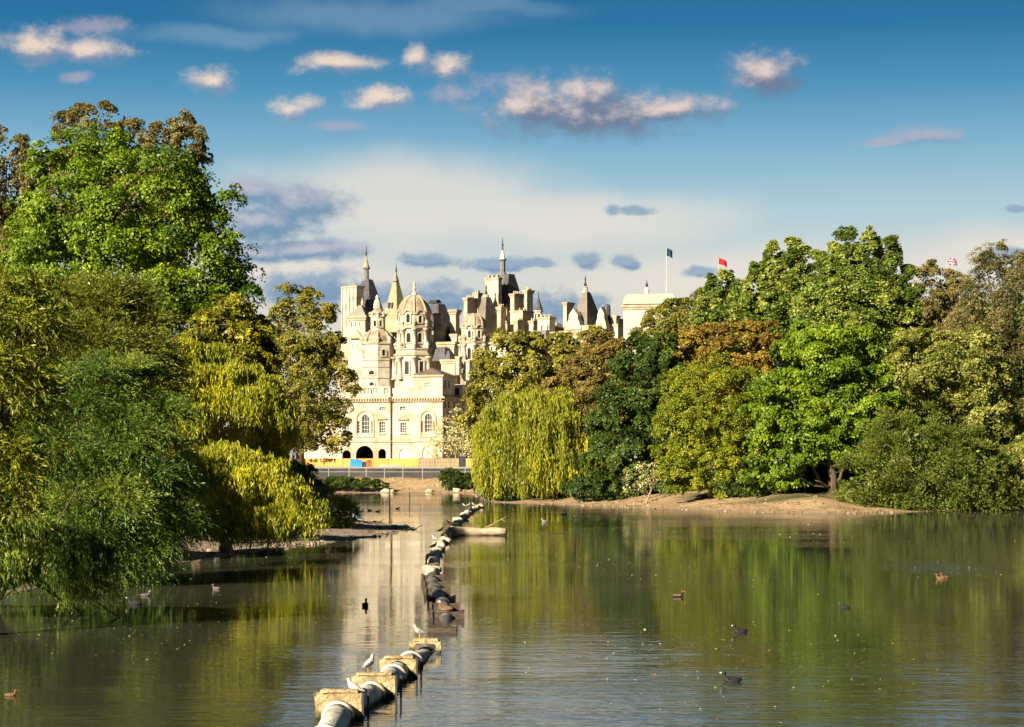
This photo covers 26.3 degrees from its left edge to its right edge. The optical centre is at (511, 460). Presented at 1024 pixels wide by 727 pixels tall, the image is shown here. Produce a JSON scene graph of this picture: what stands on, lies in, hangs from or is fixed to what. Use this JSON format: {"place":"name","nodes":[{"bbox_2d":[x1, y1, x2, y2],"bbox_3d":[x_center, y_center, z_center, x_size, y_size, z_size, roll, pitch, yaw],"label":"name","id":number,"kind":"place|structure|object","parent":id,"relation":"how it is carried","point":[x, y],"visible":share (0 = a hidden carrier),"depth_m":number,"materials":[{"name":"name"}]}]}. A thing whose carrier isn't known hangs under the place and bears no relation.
{"place":"outdoors","nodes":[
{"label":"outdoors","id":0,"kind":"place"},
{"bbox_2d":[0,493,1023,726],"bbox_3d":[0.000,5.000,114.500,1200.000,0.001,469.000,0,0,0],"label":"lake water","id":1,"kind":"structure","parent":0,"point":[294,649],"depth_m":65.53,"materials":[{"name":"green liquid"}]},
{"bbox_2d":[4,689,17,695],"bbox_3d":[-10.632,4.946,46.505,0.297,0.172,0.122,0,0,-20],"label":"duck","id":2,"kind":"object","parent":1,"relation":"on","point":[11,694],"visible":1,"depth_m":46.46},
{"bbox_2d":[127,596,141,604],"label":"coot","id":3,"kind":"object","parent":1,"relation":"on","point":[130,602],"visible":0.99,"depth_m":75.85,"materials":[{"name":"grey"}]},
{"bbox_2d":[140,590,151,595],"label":"duck","id":4,"kind":"object","parent":1,"relation":"on","point":[145,594],"visible":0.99,"depth_m":80.67},
{"bbox_2d":[314,688,368,719],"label":"saddle block","id":5,"kind":"structure","parent":1,"relation":"in","point":[352,698],"depth_m":42.33,"materials":[{"name":"concrete"}]},
{"bbox_2d":[346,678,364,691],"bbox_3d":[-3.178,4.599,44.387,0.471,0.382,0.166,0,0,30],"label":"gull","id":6,"kind":"object","parent":5,"relation":"on","point":[351,685],"visible":0.84,"depth_m":44.36,"materials":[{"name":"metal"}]},
{"bbox_2d":[362,598,367,606],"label":"duck","id":7,"kind":"object","parent":1,"relation":"on","point":[365,604],"visible":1,"depth_m":74.92},
{"bbox_2d":[315,645,435,726],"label":"water pipe","id":8,"kind":"object","parent":1,"relation":"on","point":[337,713],"visible":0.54,"depth_m":45.03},
{"bbox_2d":[351,671,401,698],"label":"saddle block","id":9,"kind":"structure","parent":1,"relation":"in","point":[387,681],"depth_m":46.03,"materials":[{"name":"concrete"}]},
{"bbox_2d":[361,654,373,671],"bbox_3d":[-3.033,4.284,46.258,0.166,0.382,0.471,0,0,30],"label":"gull","id":10,"kind":"object","parent":9,"relation":"on","point":[369,662],"visible":1,"depth_m":46.23,"materials":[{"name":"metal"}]},
{"bbox_2d":[379,655,421,676],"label":"saddle block","id":11,"kind":"structure","parent":1,"relation":"in","point":[410,662],"depth_m":50.53,"materials":[{"name":"concrete"}]},
{"bbox_2d":[409,638,440,652],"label":"saddle block","id":12,"kind":"structure","parent":1,"relation":"in","point":[435,641],"depth_m":56.83,"materials":[{"name":"concrete"}]},
{"bbox_2d":[412,624,428,638],"bbox_3d":[-2.375,4.455,57.007,0.471,0.382,0.166,0,0,-15],"label":"gull","id":13,"kind":"object","parent":12,"relation":"on","point":[419,631],"visible":1,"depth_m":56.94,"materials":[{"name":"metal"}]},
{"bbox_2d":[425,553,434,561],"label":"crusted stone","id":14,"kind":"object","parent":1,"relation":"on","point":[428,555],"visible":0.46,"depth_m":107.86,"materials":[{"name":"black stone"}]},
{"bbox_2d":[422,565,441,573],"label":"crusted stone","id":15,"kind":"object","parent":1,"relation":"on","point":[424,567],"visible":0.52,"depth_m":96.80,"materials":[{"name":"beige stone"}]},
{"bbox_2d":[421,574,443,581],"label":"timber crib","id":16,"kind":"object","parent":1,"relation":"in","point":[439,577],"visible":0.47,"depth_m":90.34,"materials":[{"name":"brown wood"}]},
{"bbox_2d":[428,556,438,562],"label":"crusted stone","id":17,"kind":"object","parent":1,"relation":"on","point":[434,558],"visible":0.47,"depth_m":102.98,"materials":[{"name":"grey stone"}]},
{"bbox_2d":[429,550,439,555],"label":"crusted stone","id":18,"kind":"object","parent":1,"relation":"on","point":[436,551],"visible":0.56,"depth_m":112.27,"materials":[{"name":"black stone"}]},
{"bbox_2d":[423,580,446,587],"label":"timber crib","id":19,"kind":"object","parent":1,"relation":"in","point":[443,584],"visible":0.39,"depth_m":85.74,"materials":[{"name":"brown wood"}]},
{"bbox_2d":[424,587,450,594],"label":"timber crib","id":20,"kind":"object","parent":1,"relation":"in","point":[427,591],"visible":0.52,"depth_m":81.24,"materials":[{"name":"brown wood"}]},
{"bbox_2d":[432,546,442,553],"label":"crusted stone","id":21,"kind":"object","parent":1,"relation":"on","point":[439,548],"visible":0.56,"depth_m":116.88,"materials":[{"name":"beige stone"}]},
{"bbox_2d":[427,595,455,602],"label":"timber crib","id":22,"kind":"object","parent":1,"relation":"in","point":[452,599],"visible":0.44,"depth_m":76.74,"materials":[{"name":"brown wood"}]},
{"bbox_2d":[428,626,456,632],"bbox_3d":[-2.020,4.980,63.900,0.840,0.240,0.600,0,0,0],"label":"floating plank","id":23,"kind":"object","parent":1,"relation":"on","point":[442,629],"visible":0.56,"depth_m":63.60,"materials":[{"name":"brown wood"}]},
{"bbox_2d":[429,602,459,610],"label":"timber crib","id":24,"kind":"object","parent":1,"relation":"in","point":[433,606],"visible":0.33,"depth_m":72.94,"materials":[{"name":"brown wood"}]},
{"bbox_2d":[427,572,452,622],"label":"water pipe","id":25,"kind":"object","parent":24,"relation":"on","point":[440,595],"visible":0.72,"depth_m":76.80,"materials":[{"name":"grey metal"}]},
{"bbox_2d":[430,609,463,618],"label":"timber crib","id":26,"kind":"object","parent":1,"relation":"in","point":[453,613],"visible":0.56,"depth_m":69.30,"materials":[{"name":"brown wood"}]},
{"bbox_2d":[437,600,453,610],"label":"goose","id":27,"kind":"object","parent":26,"relation":"on","point":[445,608],"visible":1,"depth_m":69.51},
{"bbox_2d":[427,503,482,573],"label":"water pipe","id":28,"kind":"object","parent":1,"relation":"on","point":[449,533],"visible":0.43,"depth_m":142.86,"materials":[{"name":"metal"}]},
{"bbox_2d":[425,567,438,574],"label":"crusted stone","id":29,"kind":"object","parent":28,"relation":"on","point":[436,569],"visible":0.54,"depth_m":93.76,"materials":[{"name":"beige stone"}]},
{"bbox_2d":[437,542,444,549],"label":"crusted stone","id":30,"kind":"object","parent":28,"relation":"on","point":[442,544],"visible":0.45,"depth_m":121.52,"materials":[{"name":"beige stone"}]},
{"bbox_2d":[440,537,450,543],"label":"crusted stone","id":31,"kind":"object","parent":28,"relation":"on","point":[448,540],"visible":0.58,"depth_m":131.47,"materials":[{"name":"beige stone"}]},
{"bbox_2d":[448,526,506,535],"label":"fallen log","id":32,"kind":"object","parent":1,"relation":"on","point":[456,531],"visible":0.91,"depth_m":145.72,"materials":[{"name":"brown wood"}]},
{"bbox_2d":[476,515,508,528],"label":"dead branch","id":33,"kind":"object","parent":32,"relation":"on","point":[493,523],"visible":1,"depth_m":145.91,"materials":[{"name":"brown wood"}]},
{"bbox_2d":[16,512,1000,722],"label":"floating leaves","id":34,"kind":"object","parent":1,"relation":"on","point":[591,643],"visible":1,"depth_m":60.60,"materials":[{"name":"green plant"}]},
{"bbox_2d":[672,590,684,596],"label":"duck","id":35,"kind":"object","parent":1,"relation":"on","point":[678,595],"visible":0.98,"depth_m":80.14},
{"bbox_2d":[720,671,741,681],"bbox_3d":[4.947,4.896,49.461,0.519,0.301,0.214,0,0,2],"label":"coot","id":36,"kind":"object","parent":1,"relation":"on","point":[732,679],"visible":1,"depth_m":49.39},
{"bbox_2d":[732,624,747,632],"bbox_3d":[6.621,4.902,63.697,0.495,0.286,0.204,0,0,0],"label":"coot","id":37,"kind":"object","parent":1,"relation":"on","point":[740,630],"visible":1,"depth_m":63.64,"materials":[{"name":"black"}]},
{"bbox_2d":[839,602,850,607],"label":"duck","id":38,"kind":"object","parent":1,"relation":"on","point":[844,606],"visible":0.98,"depth_m":74.15},
{"bbox_2d":[0,0,1023,460],"label":"sky","id":39,"kind":"structure","parent":0,"point":[595,138],"materials":[{"name":"blue"}]},
{"bbox_2d":[5,461,1023,594],"bbox_3d":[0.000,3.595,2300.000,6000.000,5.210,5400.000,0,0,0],"label":"ground","id":40,"kind":"structure","parent":0,"point":[414,485],"depth_m":222.71,"materials":[{"name":"soil"}]},
{"bbox_2d":[0,124,59,513],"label":"brown tree","id":41,"kind":"object","parent":40,"relation":"on","point":[21,151],"visible":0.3,"depth_m":148.80,"materials":[{"name":"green plant"}]},
{"bbox_2d":[0,262,94,558],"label":"broadleaf tree","id":42,"kind":"object","parent":40,"relation":"on","point":[29,391],"visible":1,"depth_m":62.52,"materials":[{"name":"green plant"}]},
{"bbox_2d":[0,486,139,617],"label":"weeping willow","id":43,"kind":"object","parent":40,"relation":"on","point":[79,565],"visible":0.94,"depth_m":68.31,"materials":[{"name":"plant"}]},
{"bbox_2d":[36,98,145,497],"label":"brown tree","id":44,"kind":"object","parent":40,"relation":"on","point":[72,115],"visible":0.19,"depth_m":171.21,"materials":[{"name":"green plant"}]},
{"bbox_2d":[1,261,201,525],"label":"osier tree","id":45,"kind":"object","parent":40,"relation":"on","point":[141,331],"visible":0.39,"depth_m":93.92,"materials":[{"name":"green plant"}]},
{"bbox_2d":[0,345,227,588],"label":"osier tree","id":46,"kind":"object","parent":40,"relation":"on","point":[112,469],"visible":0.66,"depth_m":86.59,"materials":[{"name":"green plant"}]},
{"bbox_2d":[0,282,262,480],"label":"distant woodland","id":47,"kind":"object","parent":40,"relation":"on","point":[85,411],"depth_m":187.23,"materials":[{"name":"green plant"}]},
{"bbox_2d":[0,120,266,515],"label":"broadleaf tree","id":48,"kind":"object","parent":40,"relation":"on","point":[136,242],"visible":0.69,"depth_m":135.72,"materials":[{"name":"green plant"}]},
{"bbox_2d":[112,109,219,456],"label":"brown tree","id":49,"kind":"object","parent":40,"relation":"on","point":[198,148],"visible":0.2,"depth_m":165.27,"materials":[{"name":"green plant"}]},
{"bbox_2d":[133,336,311,540],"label":"weeping willow","id":50,"kind":"object","parent":40,"relation":"on","point":[253,412],"visible":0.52,"depth_m":125.38,"materials":[{"name":"green plant"}]},
{"bbox_2d":[177,292,286,426],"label":"broadleaf tree","id":51,"kind":"object","parent":40,"relation":"on","point":[251,332],"visible":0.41,"depth_m":132.79,"materials":[{"name":"green plant"}]},
{"bbox_2d":[145,438,333,552],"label":"weeping willow","id":52,"kind":"object","parent":40,"relation":"on","point":[247,485],"visible":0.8,"depth_m":115.90,"materials":[{"name":"green plant"}]},
{"bbox_2d":[274,449,332,500],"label":"bank shrub","id":53,"kind":"object","parent":40,"relation":"on","point":[302,470],"visible":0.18,"depth_m":199.33,"materials":[{"name":"green plant"}]},
{"bbox_2d":[254,281,364,464],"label":"plane tree","id":54,"kind":"object","parent":40,"relation":"on","point":[311,362],"visible":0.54,"depth_m":368.90,"materials":[{"name":"green plant"}]},
{"bbox_2d":[310,482,364,528],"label":"waterside shrub","id":55,"kind":"object","parent":40,"relation":"on","point":[345,506],"visible":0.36,"depth_m":155.41,"materials":[{"name":"green plant"}]},
{"bbox_2d":[320,474,389,491],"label":"hedge","id":56,"kind":"object","parent":40,"relation":"on","point":[352,481],"visible":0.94,"depth_m":338.01,"materials":[{"name":"green plant"}]},
{"bbox_2d":[350,459,361,466],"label":"blue tarpaulin","id":57,"kind":"object","parent":40,"relation":"on","point":[355,463],"visible":0.94,"depth_m":369.00,"materials":[{"name":"blue plastic"}]},
{"bbox_2d":[367,460,371,466],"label":"crate","id":58,"kind":"object","parent":40,"relation":"on","point":[369,463],"visible":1,"depth_m":369.15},
{"bbox_2d":[289,458,471,466],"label":"yellow hoarding","id":59,"kind":"object","parent":40,"relation":"on","point":[345,462],"visible":0.69,"depth_m":371.97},
{"bbox_2d":[380,488,389,491],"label":"shore rock","id":60,"kind":"object","parent":40,"relation":"on","point":[385,490],"visible":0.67,"depth_m":338.26,"materials":[{"name":"stone"}]},
{"bbox_2d":[379,464,400,466],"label":"concrete barrier","id":61,"kind":"object","parent":40,"relation":"on","point":[389,465],"visible":1,"depth_m":367.75,"materials":[{"name":"concrete"}]},
{"bbox_2d":[314,467,470,478],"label":"metal railing","id":62,"kind":"object","parent":40,"relation":"on","point":[390,467],"visible":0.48,"depth_m":346.47,"materials":[{"name":"grey metal"}]},
{"bbox_2d":[304,368,481,464],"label":"horse guards block","id":63,"kind":"structure","parent":40,"relation":"on","point":[389,421],"depth_m":483.40,"materials":[{"name":"stone"}]},
{"bbox_2d":[362,415,368,432],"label":"window","id":64,"kind":"structure","parent":63,"relation":"in","point":[365,419],"depth_m":485.66,"materials":[{"name":"white glass"}]},
{"bbox_2d":[380,422,384,432],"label":"window","id":65,"kind":"structure","parent":63,"relation":"in","point":[382,424],"depth_m":484.47,"materials":[{"name":"white glass"}]},
{"bbox_2d":[401,423,405,432],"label":"window","id":66,"kind":"structure","parent":63,"relation":"in","point":[403,425],"depth_m":483.06,"materials":[{"name":"white glass"}]},
{"bbox_2d":[400,449,406,457],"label":"window","id":67,"kind":"structure","parent":63,"relation":"in","point":[403,453],"depth_m":483.06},
{"bbox_2d":[423,447,431,457],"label":"window","id":68,"kind":"structure","parent":63,"relation":"in","point":[424,452],"depth_m":481.41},
{"bbox_2d":[425,414,431,431],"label":"window","id":69,"kind":"structure","parent":63,"relation":"in","point":[428,418],"depth_m":481.29,"materials":[{"name":"white glass"}]},
{"bbox_2d":[306,468,481,477],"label":"retaining wall","id":70,"kind":"structure","parent":40,"relation":"on","point":[389,472],"depth_m":350.00,"materials":[{"name":"grey stone"}]},
{"bbox_2d":[340,245,449,354],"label":"spired mansion","id":71,"kind":"structure","parent":40,"relation":"on","point":[352,296],"depth_m":707.69,"materials":[{"name":"stone"}]},
{"bbox_2d":[336,281,489,400],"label":"war office","id":72,"kind":"structure","parent":40,"relation":"on","point":[378,355],"depth_m":560.06,"materials":[{"name":"stone"}]},
{"bbox_2d":[418,458,457,466],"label":"fence panel","id":73,"kind":"object","parent":40,"relation":"on","point":[429,461],"visible":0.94,"depth_m":364.97,"materials":[{"name":"beige wood"}]},
{"bbox_2d":[424,404,474,457],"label":"bare tree","id":74,"kind":"object","parent":40,"relation":"on","point":[458,445],"visible":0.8,"depth_m":424.52,"materials":[{"name":"beige plant"}]},
{"bbox_2d":[437,467,479,489],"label":"hedge","id":75,"kind":"object","parent":40,"relation":"on","point":[448,478],"visible":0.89,"depth_m":338.87,"materials":[{"name":"green plant"}]},
{"bbox_2d":[459,455,465,466],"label":"sentry box","id":76,"kind":"object","parent":40,"relation":"on","point":[462,460],"visible":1,"depth_m":365.10,"materials":[{"name":"metal"}]},
{"bbox_2d":[460,458,463,465],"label":"door","id":77,"kind":"structure","parent":76,"relation":"in","point":[461,459],"depth_m":365.08,"materials":[{"name":"metal"}]},
{"bbox_2d":[473,479,584,500],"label":"shrub","id":78,"kind":"object","parent":40,"relation":"on","point":[508,496],"visible":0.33,"depth_m":265.68,"materials":[{"name":"green plant"}]},
{"bbox_2d":[454,323,614,478],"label":"plane tree","id":79,"kind":"object","parent":40,"relation":"on","point":[530,367],"visible":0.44,"depth_m":307.24,"materials":[{"name":"green plant"}]},
{"bbox_2d":[462,237,622,391],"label":"chimney mansion","id":80,"kind":"structure","parent":40,"relation":"on","point":[508,302],"depth_m":708.36,"materials":[{"name":"stone"}]},
{"bbox_2d":[466,384,620,499],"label":"weeping willow","id":81,"kind":"object","parent":40,"relation":"on","point":[553,448],"visible":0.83,"depth_m":262.33,"materials":[{"name":"green plant"}]},
{"bbox_2d":[556,275,622,373],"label":"bell roof pavilion","id":82,"kind":"structure","parent":40,"relation":"on","point":[585,314],"depth_m":695.64,"materials":[{"name":"stone"}]},
{"bbox_2d":[159,477,1020,565],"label":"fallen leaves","id":83,"kind":"object","parent":40,"relation":"on","point":[237,550],"visible":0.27,"depth_m":179.12,"materials":[{"name":"brown plant"}]},
{"bbox_2d":[530,328,650,442],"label":"russet tree","id":84,"kind":"object","parent":40,"relation":"on","point":[580,377],"visible":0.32,"depth_m":297.48,"materials":[{"name":"brown plant"}]},
{"bbox_2d":[187,478,1011,558],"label":"shore debris","id":85,"kind":"object","parent":40,"relation":"on","point":[377,532],"visible":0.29,"depth_m":206.63,"materials":[{"name":"stone"}]},
{"bbox_2d":[559,464,696,500],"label":"shrub","id":86,"kind":"object","parent":40,"relation":"on","point":[574,488],"visible":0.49,"depth_m":247.00,"materials":[{"name":"green plant"}]},
{"bbox_2d":[577,331,697,500],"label":"dark tree","id":87,"kind":"object","parent":40,"relation":"on","point":[618,402],"visible":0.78,"depth_m":244.97,"materials":[{"name":"green plant"}]},
{"bbox_2d":[621,462,674,502],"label":"dry shrub","id":88,"kind":"object","parent":40,"relation":"on","point":[654,482],"visible":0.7,"depth_m":237.93,"materials":[{"name":"beige plant"}]},
{"bbox_2d":[627,278,741,470],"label":"plane tree","id":89,"kind":"object","parent":40,"relation":"on","point":[677,320],"visible":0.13,"depth_m":327.80,"materials":[{"name":"green plant"}]},
{"bbox_2d":[646,350,788,498],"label":"bushy tree","id":90,"kind":"object","parent":40,"relation":"on","point":[703,438],"visible":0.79,"depth_m":228.61,"materials":[{"name":"green plant"}]},
{"bbox_2d":[689,268,752,435],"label":"poplar tree","id":91,"kind":"object","parent":40,"relation":"on","point":[712,304],"visible":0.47,"depth_m":266.92,"materials":[{"name":"green plant"}]},
{"bbox_2d":[657,318,786,424],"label":"tree","id":92,"kind":"object","parent":40,"relation":"on","point":[755,354],"visible":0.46,"depth_m":249.91,"materials":[{"name":"brown plant"}]},
{"bbox_2d":[718,256,726,277],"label":"flagpole","id":93,"kind":"object","parent":40,"relation":"on","point":[722,261],"visible":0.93,"depth_m":400.05,"materials":[{"name":"red fabric"}]},
{"bbox_2d":[709,462,807,497],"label":"shrub","id":94,"kind":"object","parent":40,"relation":"on","point":[739,491],"visible":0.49,"depth_m":227.79,"materials":[{"name":"green plant"}]},
{"bbox_2d":[523,291,1023,466],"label":"distant woodland","id":95,"kind":"object","parent":40,"relation":"on","point":[1020,319],"visible":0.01,"depth_m":347.44,"materials":[{"name":"green plant"}]},
{"bbox_2d":[726,236,825,460],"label":"poplar tree","id":96,"kind":"object","parent":40,"relation":"on","point":[776,293],"visible":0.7,"depth_m":260.68,"materials":[{"name":"green plant"}]},
{"bbox_2d":[732,319,915,493],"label":"broadleaf tree","id":97,"kind":"object","parent":40,"relation":"on","point":[821,404],"visible":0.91,"depth_m":222.88,"materials":[{"name":"green plant"}]},
{"bbox_2d":[800,456,897,491],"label":"shrub","id":98,"kind":"object","parent":40,"relation":"on","point":[822,472],"visible":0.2,"depth_m":233.91,"materials":[{"name":"green plant"}]},
{"bbox_2d":[796,225,929,456],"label":"poplar tree","id":99,"kind":"object","parent":40,"relation":"on","point":[841,283],"visible":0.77,"depth_m":256.25,"materials":[{"name":"green plant"}]},
{"bbox_2d":[825,399,1023,511],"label":"round shrub","id":100,"kind":"object","parent":40,"relation":"on","point":[956,497],"visible":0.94,"depth_m":214.28,"materials":[{"name":"green plant"}]},
{"bbox_2d":[845,318,1023,477],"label":"dark tree","id":101,"kind":"object","parent":40,"relation":"on","point":[1004,440],"visible":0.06,"depth_m":257.74,"materials":[{"name":"green plant"}]},
{"bbox_2d":[898,258,986,467],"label":"brown tree","id":102,"kind":"object","parent":40,"relation":"on","point":[939,314],"visible":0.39,"depth_m":298.09,"materials":[{"name":"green plant"}]},
{"bbox_2d":[873,322,1023,491],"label":"whitebeam tree","id":103,"kind":"object","parent":40,"relation":"on","point":[978,366],"visible":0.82,"depth_m":235.78,"materials":[{"name":"green plant"}]},
{"bbox_2d":[947,256,956,265],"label":"flagpole","id":104,"kind":"object","parent":40,"relation":"on","point":[950,261],"visible":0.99,"depth_m":420.08,"materials":[{"name":"white fabric"}]},
{"bbox_2d":[947,239,1023,464],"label":"grey green tree","id":105,"kind":"object","parent":40,"relation":"on","point":[1004,331],"visible":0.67,"depth_m":256.43,"materials":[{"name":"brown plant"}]},
{"bbox_2d":[994,433,1023,507],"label":"flowering shrub","id":106,"kind":"object","parent":40,"relation":"on","point":[1016,448],"visible":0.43,"depth_m":222.94,"materials":[{"name":"green plant"}]},
{"bbox_2d":[621,281,679,459],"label":"green roofed house","id":107,"kind":"structure","parent":0,"point":[635,307],"depth_m":601.55,"materials":[{"name":"stone"}]},
{"bbox_2d":[666,247,671,293],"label":"flagpole","id":108,"kind":"object","parent":107,"relation":"attached to","point":[669,252],"visible":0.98,"depth_m":605.93,"materials":[{"name":"white metal"}]}
]}

